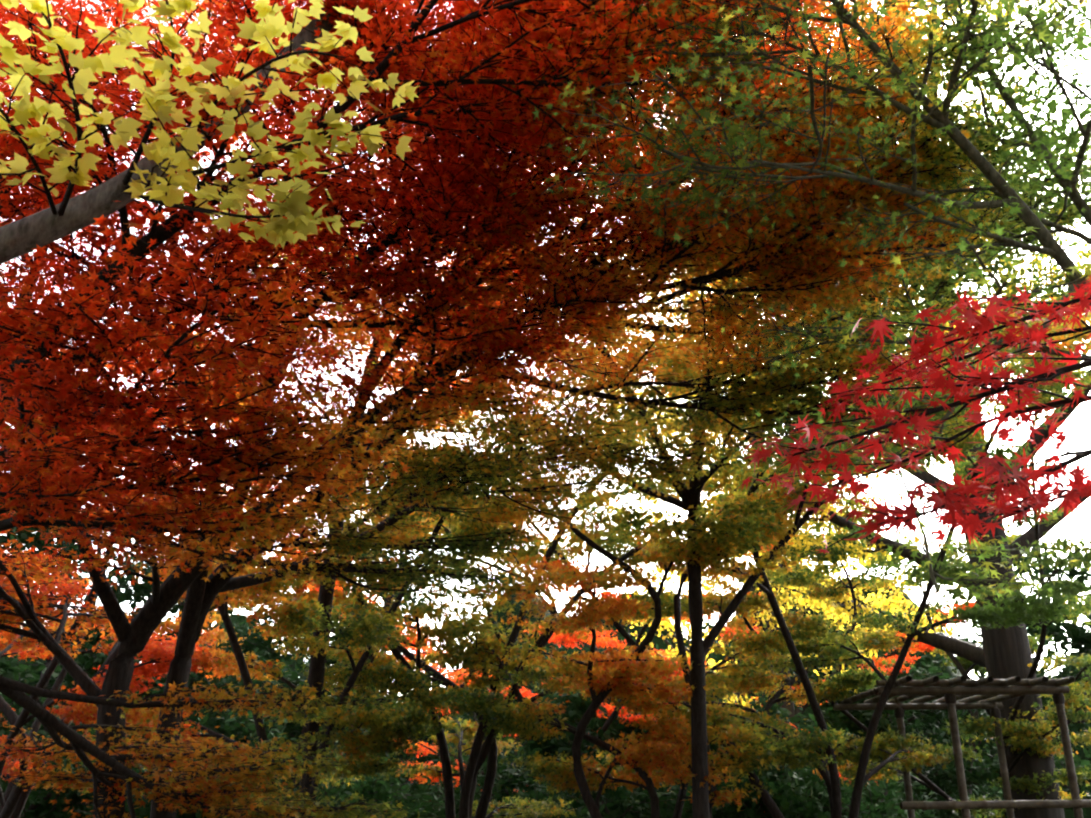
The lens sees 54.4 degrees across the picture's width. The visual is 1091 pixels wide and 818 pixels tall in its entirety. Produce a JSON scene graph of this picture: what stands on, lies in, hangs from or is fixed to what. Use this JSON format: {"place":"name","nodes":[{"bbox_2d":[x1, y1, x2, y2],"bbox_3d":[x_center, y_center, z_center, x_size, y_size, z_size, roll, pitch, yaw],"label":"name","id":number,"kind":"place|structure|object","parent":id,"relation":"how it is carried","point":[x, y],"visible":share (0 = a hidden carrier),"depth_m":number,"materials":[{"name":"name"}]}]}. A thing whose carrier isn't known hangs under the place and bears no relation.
{"place":"outdoors","nodes":[
{"label":"outdoors","id":0,"kind":"place"},
{"bbox_2d":[0,4,342,263],"bbox_3d":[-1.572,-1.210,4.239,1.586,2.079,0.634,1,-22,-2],"label":"tree branch","id":1,"kind":"object","parent":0,"point":[27,234],"visible":0.58,"depth_m":4.02,"materials":[{"name":"grey wood"}]},
{"bbox_2d":[0,0,418,248],"bbox_3d":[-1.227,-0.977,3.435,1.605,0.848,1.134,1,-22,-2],"label":"yellow leaves","id":2,"kind":"object","parent":1,"relation":"on","point":[295,209],"visible":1,"depth_m":3.50,"materials":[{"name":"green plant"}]},
{"bbox_2d":[0,0,1090,817],"bbox_3d":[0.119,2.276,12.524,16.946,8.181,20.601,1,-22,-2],"label":"maple branches bark","id":3,"kind":"object","parent":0,"point":[136,632],"visible":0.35,"depth_m":5.96,"materials":[{"name":"red plant"}]},
{"bbox_2d":[0,0,1090,695],"label":"sky","id":4,"kind":"structure","parent":0,"point":[888,485],"materials":[{"name":"white"}]},
{"bbox_2d":[833,675,1090,817],"bbox_3d":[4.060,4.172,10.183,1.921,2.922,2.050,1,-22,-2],"label":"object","id":5,"kind":"object","parent":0,"point":[986,688],"visible":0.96,"depth_m":9.98,"materials":[{"name":"brown wood"}]},
{"label":"ground","id":6,"kind":"structure","parent":0,"visible":0},
{"bbox_2d":[0,0,1090,817],"bbox_3d":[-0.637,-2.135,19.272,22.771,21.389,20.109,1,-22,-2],"label":"dark branch bark","id":7,"kind":"object","parent":6,"relation":"on","point":[1004,654],"visible":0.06,"depth_m":12.58,"materials":[{"name":"black wood"}]},
{"bbox_2d":[0,0,1090,817],"bbox_3d":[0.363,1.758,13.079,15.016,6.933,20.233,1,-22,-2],"label":"canopy leaves","id":8,"kind":"object","parent":7,"relation":"on","point":[578,624],"visible":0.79,"depth_m":5.68,"materials":[{"name":"red plant"}]},
{"bbox_2d":[0,419,1090,817],"bbox_3d":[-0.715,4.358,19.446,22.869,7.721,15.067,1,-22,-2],"label":"evergreen leaves","id":9,"kind":"object","parent":7,"relation":"on","point":[794,785],"visible":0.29,"depth_m":16.26,"materials":[{"name":"green plant"}]},
{"bbox_2d":[560,0,1090,713],"bbox_3d":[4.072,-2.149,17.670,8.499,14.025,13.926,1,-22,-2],"label":"leaves","id":10,"kind":"object","parent":7,"relation":"on","point":[830,610],"visible":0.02,"depth_m":16.11,"materials":[{"name":"yellow plant"}]},
{"bbox_2d":[738,275,1090,553],"bbox_3d":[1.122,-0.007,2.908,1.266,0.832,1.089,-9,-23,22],"label":"red maple leaves","id":11,"kind":"object","parent":7,"relation":"on","point":[954,512],"visible":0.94,"depth_m":2.79,"materials":[{"name":"red plant"}]},
{"bbox_2d":[3,567,1090,817],"bbox_3d":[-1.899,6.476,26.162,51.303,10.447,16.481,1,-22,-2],"label":"leaves","id":12,"kind":"object","parent":6,"relation":"on","point":[579,649],"visible":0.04,"depth_m":30.20,"materials":[{"name":"green plant"}]},
{"bbox_2d":[533,0,1090,599],"bbox_3d":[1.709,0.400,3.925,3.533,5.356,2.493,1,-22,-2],"label":"leaves","id":13,"kind":"object","parent":6,"relation":"on","point":[1027,216],"visible":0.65,"depth_m":4.50,"materials":[{"name":"plant"}]}
]}

